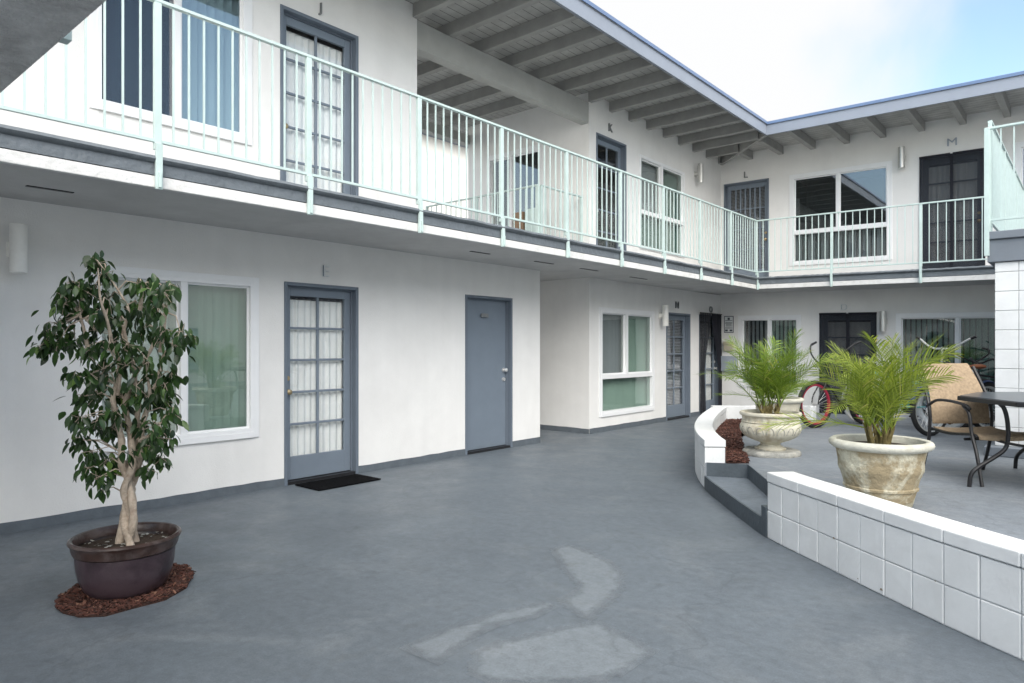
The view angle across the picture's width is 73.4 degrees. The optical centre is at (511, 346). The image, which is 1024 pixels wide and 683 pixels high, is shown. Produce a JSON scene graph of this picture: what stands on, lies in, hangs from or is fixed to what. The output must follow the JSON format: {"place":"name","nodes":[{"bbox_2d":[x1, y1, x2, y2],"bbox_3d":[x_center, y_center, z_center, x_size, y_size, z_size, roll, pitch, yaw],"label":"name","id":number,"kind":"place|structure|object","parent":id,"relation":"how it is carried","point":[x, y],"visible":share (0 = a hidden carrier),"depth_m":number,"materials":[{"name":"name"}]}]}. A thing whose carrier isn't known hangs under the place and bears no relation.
{"place":"outdoors","nodes":[
{"label":"outdoors","id":0,"kind":"place"},
{"bbox_2d":[417,133,467,217],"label":"neighbour house","id":1,"kind":"structure","parent":0,"point":[439,169],"depth_m":20.69,"materials":[{"name":"white paint"}]},
{"bbox_2d":[0,415,1023,682],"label":"ground","id":2,"kind":"structure","parent":0,"point":[372,581],"depth_m":3.97,"materials":[{"name":"blue paint"}]},
{"bbox_2d":[54,563,195,617],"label":"bark mulch","id":3,"kind":"object","parent":2,"relation":"on","point":[75,600],"visible":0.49,"depth_m":3.75,"materials":[{"name":"brown wood"}]},
{"bbox_2d":[66,522,181,599],"bbox_3d":[-2.214,1.232,3.942,0.576,0.319,0.576,0,0,41],"label":"plant pot","id":4,"kind":"object","parent":3,"relation":"on","point":[106,567],"visible":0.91,"depth_m":3.77,"materials":[{"name":"plastic"}]},
{"bbox_2d":[23,250,198,545],"bbox_3d":[-2.275,0.309,3.974,1.159,1.722,0.664,0,0,21],"label":"ficus tree","id":5,"kind":"object","parent":4,"relation":"in","point":[152,443],"visible":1,"depth_m":3.88,"materials":[{"name":"green plant"}]},
{"bbox_2d":[295,474,380,490],"bbox_3d":[-1.784,1.390,7.082,0.420,0.012,0.760,0,0,41],"label":"doormat","id":6,"kind":"object","parent":2,"relation":"on","point":[335,482],"visible":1,"depth_m":7.02,"materials":[{"name":"black rubber"}]},
{"bbox_2d":[410,604,552,658],"bbox_3d":[-0.136,1.397,3.442,0.275,0.001,0.900,0,0,41],"label":"floor patch","id":7,"kind":"object","parent":2,"relation":"on","point":[437,647],"visible":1,"depth_m":3.35,"materials":[{"name":"grey concrete"}]},
{"bbox_2d":[0,0,1023,534],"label":"apartment building","id":8,"kind":"structure","parent":2,"relation":"on","point":[384,346],"depth_m":8.26,"materials":[{"name":"white paint"}]},
{"bbox_2d":[6,223,27,273],"bbox_3d":[-3.700,-0.734,5.138,0.175,0.365,0.112,0,0,41],"label":"wall lamp","id":9,"kind":"object","parent":8,"relation":"attached to","point":[17,249],"visible":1,"depth_m":5.08,"materials":[{"name":"white metal"}]},
{"bbox_2d":[0,0,105,92],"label":"stair landing","id":10,"kind":"object","parent":8,"relation":"attached to","point":[32,32],"visible":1,"depth_m":2.41,"materials":[{"name":"grey paint"}]},
{"bbox_2d":[89,0,251,145],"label":"window","id":11,"kind":"structure","parent":8,"relation":"in","point":[236,13],"depth_m":6.19,"materials":[{"name":"white plastic"}]},
{"bbox_2d":[89,265,258,453],"bbox_3d":[-3.014,0.100,6.193,0.206,1.550,1.480,0,0,41],"label":"window","id":12,"kind":"structure","parent":8,"relation":"in","point":[219,401],"depth_m":6.48,"materials":[{"name":"white plastic"}]},
{"bbox_2d":[280,4,358,195],"bbox_3d":[-2.352,-2.368,7.532,0.912,2.135,0.952,0,0,41],"label":"door","id":13,"kind":"structure","parent":8,"relation":"in","point":[299,31],"depth_m":7.41,"materials":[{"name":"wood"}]},
{"bbox_2d":[284,281,358,485],"bbox_3d":[-2.337,0.370,7.548,0.912,2.060,0.908,0,0,41],"label":"door","id":14,"kind":"structure","parent":8,"relation":"in","point":[321,322],"depth_m":7.37,"materials":[{"name":"wood"}]},
{"bbox_2d":[323,265,329,276],"bbox_3d":[-1.969,-0.805,7.278,0.026,0.115,0.067,0,0,41],"label":"door letter","id":15,"kind":"object","parent":8,"relation":"attached to","point":[324,270],"depth_m":7.26,"materials":[{"name":"grey metal"}]},
{"bbox_2d":[0,0,759,289],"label":"balcony railing","id":16,"kind":"object","parent":8,"relation":"attached to","point":[158,141],"visible":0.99,"depth_m":6.34,"materials":[{"name":"metal"}]},
{"bbox_2d":[425,184,538,232],"bbox_3d":[-0.544,-1.877,11.075,2.478,1.113,0.043,0,0,41],"label":"balcony railing","id":17,"kind":"object","parent":8,"relation":"on","point":[510,190],"visible":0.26,"depth_m":10.80,"materials":[{"name":"white metal"}]},
{"bbox_2d":[465,294,512,454],"bbox_3d":[-0.371,0.360,9.299,0.202,2.080,0.935,0,0,41],"label":"door","id":18,"kind":"structure","parent":8,"relation":"in","point":[488,340],"depth_m":9.34,"materials":[{"name":"wood"}]},
{"bbox_2d":[486,144,543,233],"bbox_3d":[0.325,-2.650,12.406,1.310,1.610,0.926,0,0,41],"label":"window","id":19,"kind":"structure","parent":8,"relation":"in","point":[541,146],"depth_m":12.46,"materials":[{"name":"white glass"}]},
{"bbox_2d":[513,208,534,231],"bbox_3d":[0.263,-1.835,11.780,0.520,1.030,0.140,0,0,41],"label":"utility cabinet","id":20,"kind":"object","parent":8,"relation":"on","point":[522,226],"visible":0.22,"depth_m":11.76,"materials":[{"name":"green paint"}]},
{"bbox_2d":[539,185,582,241],"bbox_3d":[0.778,-1.877,10.691,0.043,1.113,1.104,0,0,41],"label":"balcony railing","id":21,"kind":"object","parent":8,"relation":"on","point":[541,208],"visible":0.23,"depth_m":10.46,"materials":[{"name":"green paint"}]},
{"bbox_2d":[608,123,612,132],"bbox_3d":[1.652,-3.670,11.508,0.026,0.130,0.110,0,0,41],"label":"door letter","id":22,"kind":"object","parent":8,"relation":"attached to","point":[609,127],"depth_m":11.47,"materials":[{"name":"grey metal"}]},
{"bbox_2d":[596,132,626,250],"bbox_3d":[1.335,-2.400,11.839,0.912,2.200,0.933,0,0,41],"label":"door","id":23,"kind":"structure","parent":8,"relation":"in","point":[611,152],"depth_m":11.91,"materials":[{"name":"wood"}]},
{"bbox_2d":[599,307,654,417],"bbox_3d":[1.960,0.250,12.005,0.206,1.810,1.840,0,0,41],"label":"window","id":24,"kind":"structure","parent":8,"relation":"in","point":[626,336],"depth_m":12.04,"materials":[{"name":"white plastic"}]},
{"bbox_2d":[639,154,684,257],"bbox_3d":[2.499,-2.600,13.189,0.926,1.680,1.750,0,0,41],"label":"window","id":25,"kind":"structure","parent":8,"relation":"in","point":[657,175],"depth_m":12.97,"materials":[{"name":"white plastic"}]},
{"bbox_2d":[658,305,668,325],"bbox_3d":[2.822,-0.584,12.757,0.175,0.389,0.112,0,0,41],"label":"wall lamp","id":26,"kind":"object","parent":8,"relation":"attached to","point":[664,315],"visible":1,"depth_m":12.69,"materials":[{"name":"white metal"}]},
{"bbox_2d":[666,312,690,420],"bbox_3d":[2.903,0.370,13.671,0.912,2.060,1.002,0,0,41],"label":"door","id":27,"kind":"structure","parent":8,"relation":"in","point":[678,332],"depth_m":13.73,"materials":[{"name":"wood"}]},
{"bbox_2d":[694,163,702,183],"bbox_3d":[3.777,-3.498,13.873,0.175,0.383,0.112,0,0,41],"label":"wall lamp","id":28,"kind":"object","parent":8,"relation":"attached to","point":[699,173],"visible":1,"depth_m":13.81,"materials":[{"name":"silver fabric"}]},
{"bbox_2d":[699,314,718,414],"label":"door","id":29,"kind":"structure","parent":8,"relation":"in","point":[711,382],"depth_m":14.82,"materials":[{"name":"wood"}]},
{"bbox_2d":[700,312,721,412],"bbox_3d":[4.182,0.313,14.421,0.032,2.054,1.050,0,0,41],"label":"door drape","id":30,"kind":"object","parent":8,"relation":"attached to","point":[705,320],"depth_m":14.24,"materials":[{"name":"black fabric"}]},
{"bbox_2d":[723,342,733,350],"bbox_3d":[4.643,-0.016,14.729,0.220,0.203,0.079,0,0,41],"label":"mail box","id":31,"kind":"object","parent":8,"relation":"attached to","point":[727,347],"visible":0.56,"depth_m":14.70,"materials":[{"name":"beige metal"}]},
{"bbox_2d":[724,316,733,332],"bbox_3d":[4.658,-0.486,14.762,0.210,0.363,0.010,0,0,41],"label":"notice sign","id":32,"kind":"object","parent":8,"relation":"attached to","point":[728,324],"visible":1,"depth_m":14.76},
{"bbox_2d":[721,356,737,371],"bbox_3d":[4.648,0.359,14.712,0.350,0.335,0.099,0,0,41],"label":"meter panel","id":33,"kind":"object","parent":8,"relation":"attached to","point":[726,359],"visible":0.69,"depth_m":14.68,"materials":[{"name":"grey metal"}]},
{"bbox_2d":[724,178,768,280],"bbox_3d":[5.235,-2.405,14.860,0.969,2.205,0.912,0,0,41],"label":"door","id":34,"kind":"structure","parent":8,"relation":"in","point":[750,199],"depth_m":14.69,"materials":[{"name":"wood"}]},
{"bbox_2d":[738,315,800,389],"bbox_3d":[5.596,0.097,14.543,1.300,1.530,0.926,0,0,41],"label":"window","id":35,"kind":"structure","parent":8,"relation":"in","point":[752,329],"depth_m":14.46,"materials":[{"name":"white plastic"}]},
{"bbox_2d":[789,161,891,265],"bbox_3d":[6.621,-2.548,13.665,1.860,1.868,0.926,0,0,41],"label":"window","id":36,"kind":"structure","parent":8,"relation":"in","point":[865,186],"depth_m":13.82,"materials":[{"name":"white plastic"}]},
{"bbox_2d":[819,312,876,414],"bbox_3d":[6.744,0.379,13.558,1.029,2.097,0.928,0,0,41],"label":"door","id":37,"kind":"structure","parent":8,"relation":"in","point":[843,330],"depth_m":13.42,"materials":[{"name":"wood"}]},
{"bbox_2d":[757,196,986,286],"bbox_3d":[6.248,-1.736,11.854,4.107,1.395,0.072,0,0,41],"label":"balcony railing","id":38,"kind":"object","parent":8,"relation":"attached to","point":[920,263],"visible":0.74,"depth_m":11.86,"materials":[{"name":"metal"}]},
{"bbox_2d":[880,311,886,331],"bbox_3d":[6.889,-0.477,12.744,0.112,0.381,0.175,0,0,41],"label":"wall lamp","id":39,"kind":"object","parent":8,"relation":"attached to","point":[883,320],"visible":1,"depth_m":12.68,"materials":[{"name":"white metal"}]},
{"bbox_2d":[898,146,905,168],"bbox_3d":[7.120,-3.454,12.546,0.112,0.384,0.175,0,0,41],"label":"wall lamp","id":40,"kind":"object","parent":8,"relation":"attached to","point":[901,157],"visible":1,"depth_m":12.47,"materials":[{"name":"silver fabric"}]},
{"bbox_2d":[896,312,995,415],"bbox_3d":[8.122,0.297,12.381,1.970,1.840,0.926,0,0,41],"label":"window","id":41,"kind":"structure","parent":8,"relation":"in","point":[958,327],"depth_m":12.29,"materials":[{"name":"white plastic"}]},
{"bbox_2d":[947,137,956,145],"bbox_3d":[7.754,-3.614,12.104,0.146,0.132,0.026,0,0,41],"label":"door letter","id":42,"kind":"object","parent":8,"relation":"attached to","point":[953,140],"depth_m":12.09,"materials":[{"name":"grey metal"}]},
{"bbox_2d":[919,148,984,268],"bbox_3d":[8.039,-2.341,12.450,0.994,2.187,0.928,0,0,41],"label":"door","id":43,"kind":"structure","parent":8,"relation":"in","point":[960,174],"depth_m":12.20,"materials":[{"name":"wood"}]},
{"bbox_2d":[1015,142,1023,185],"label":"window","id":44,"kind":"structure","parent":8,"relation":"in","point":[1019,146],"depth_m":11.49,"materials":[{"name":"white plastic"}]},
{"bbox_2d":[467,624,650,682],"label":"floor patch","id":45,"kind":"object","parent":2,"relation":"on","point":[593,651],"visible":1,"depth_m":3.10,"materials":[{"name":"grey concrete"}]},
{"bbox_2d":[553,546,620,616],"bbox_3d":[0.476,1.397,4.182,0.460,0.001,1.364,0,0,1],"label":"floor patch","id":46,"kind":"object","parent":2,"relation":"on","point":[598,578],"visible":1,"depth_m":4.16,"materials":[{"name":"grey concrete"}]},
{"bbox_2d":[694,406,726,486],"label":"block wall","id":47,"kind":"structure","parent":2,"relation":"on","point":[710,443],"depth_m":7.18,"materials":[{"name":"white paint"}]},
{"bbox_2d":[704,462,767,537],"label":"steps","id":48,"kind":"structure","parent":2,"relation":"on","point":[740,491],"depth_m":6.09,"materials":[{"name":"paint"}]},
{"bbox_2d":[711,405,815,419],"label":"block wall","id":49,"kind":"structure","parent":2,"relation":"on","point":[732,411],"depth_m":10.63,"materials":[{"name":"white paint"}]},
{"bbox_2d":[767,472,1023,660],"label":"block wall","id":50,"kind":"structure","parent":2,"relation":"on","point":[965,579],"depth_m":3.67,"materials":[{"name":"white paint"}]},
{"bbox_2d":[589,0,1023,120],"label":"sky","id":51,"kind":"structure","parent":0,"point":[779,59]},
{"bbox_2d":[705,413,1023,539],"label":"patio","id":52,"kind":"structure","parent":0,"point":[995,503],"depth_m":6.24,"materials":[{"name":"grey paint"}]},
{"bbox_2d":[715,418,749,462],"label":"bark mulch","id":53,"kind":"object","parent":52,"relation":"on","point":[729,432],"visible":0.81,"depth_m":8.10,"materials":[{"name":"brown wood"}]},
{"bbox_2d":[739,409,801,457],"bbox_3d":[2.748,0.913,7.309,0.626,0.454,0.627,0,0,41],"label":"stone urn","id":54,"kind":"object","parent":52,"relation":"on","point":[771,440],"visible":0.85,"depth_m":7.10,"materials":[{"name":"stone"}]},
{"bbox_2d":[698,328,838,413],"bbox_3d":[2.746,0.262,7.433,1.177,0.950,1.268,0,0,-17],"label":"palm plant","id":55,"kind":"object","parent":54,"relation":"in","point":[772,377],"visible":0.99,"depth_m":7.34,"materials":[{"name":"green plant"}]},
{"bbox_2d":[751,396,803,411],"bbox_3d":[3.574,0.908,9.251,0.671,0.463,0.670,0,0,41],"label":"stone planter","id":56,"kind":"object","parent":52,"relation":"on","point":[792,403],"visible":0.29,"depth_m":8.99,"materials":[{"name":"stone"}]},
{"bbox_2d":[744,379,817,398],"bbox_3d":[3.567,0.501,9.212,0.889,0.475,0.952,0,0,41],"label":"palm plant","id":57,"kind":"object","parent":56,"relation":"on","point":[803,385],"visible":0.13,"depth_m":9.13,"materials":[{"name":"green plant"}]},
{"bbox_2d":[798,341,870,427],"bbox_3d":[4.716,0.528,9.949,0.736,1.228,1.628,0,0,40],"label":"bicycle","id":58,"kind":"object","parent":52,"relation":"on","point":[820,384],"visible":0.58,"depth_m":9.73,"materials":[{"name":"red metal"}]},
{"bbox_2d":[828,434,934,506],"bbox_3d":[2.675,0.904,4.993,0.685,0.472,0.683,0,0,41],"label":"stone planter","id":59,"kind":"object","parent":52,"relation":"on","point":[894,471],"visible":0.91,"depth_m":4.77,"materials":[{"name":"stone"}]},
{"bbox_2d":[758,330,964,444],"bbox_3d":[2.543,0.296,5.034,1.393,0.859,1.235,0,0,41],"label":"palm plant","id":60,"kind":"object","parent":59,"relation":"on","point":[864,388],"visible":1,"depth_m":4.88,"materials":[{"name":"green plant"}]},
{"bbox_2d":[841,357,964,427],"bbox_3d":[5.549,0.643,9.777,1.680,0.998,0.580,0,0,38],"label":"bicycle","id":61,"kind":"object","parent":52,"relation":"on","point":[919,411],"visible":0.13,"depth_m":9.52,"materials":[{"name":"silver metal"}]},
{"bbox_2d":[910,335,994,435],"bbox_3d":[5.810,0.498,9.065,1.685,1.287,0.776,0,0,-40],"label":"bicycle","id":62,"kind":"object","parent":52,"relation":"on","point":[924,431],"visible":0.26,"depth_m":8.78,"materials":[{"name":"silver metal"}]},
{"bbox_2d":[923,347,994,423],"bbox_3d":[6.920,0.573,10.719,0.721,1.138,1.641,0,0,-28],"label":"bicycle","id":63,"kind":"object","parent":52,"relation":"on","point":[925,411],"visible":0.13,"depth_m":10.38,"materials":[{"name":"black metal"}]},
{"bbox_2d":[918,363,1023,486],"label":"patio chair","id":64,"kind":"object","parent":52,"relation":"on","point":[944,405],"visible":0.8,"depth_m":6.27,"materials":[{"name":"beige fabric"}]},
{"bbox_2d":[948,357,994,426],"bbox_3d":[6.864,0.643,9.525,1.718,0.998,0.589,0,0,23],"label":"bicycle","id":65,"kind":"object","parent":52,"relation":"on","point":[967,424],"visible":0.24,"depth_m":9.61,"materials":[{"name":"black metal"}]},
{"bbox_2d":[957,392,1023,486],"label":"patio table","id":66,"kind":"object","parent":52,"relation":"on","point":[1002,400],"visible":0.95,"depth_m":5.58,"materials":[{"name":"black metal"}]},
{"bbox_2d":[984,229,1023,458],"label":"block pier","id":67,"kind":"structure","parent":52,"relation":"on","point":[1005,258],"depth_m":7.16,"materials":[{"name":"white paint"}]},
{"bbox_2d":[984,120,1023,255],"bbox_3d":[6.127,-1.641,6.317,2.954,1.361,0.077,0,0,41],"label":"balcony railing","id":68,"kind":"object","parent":67,"relation":"attached to","point":[987,181],"visible":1,"depth_m":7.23,"materials":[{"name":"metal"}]}
]}

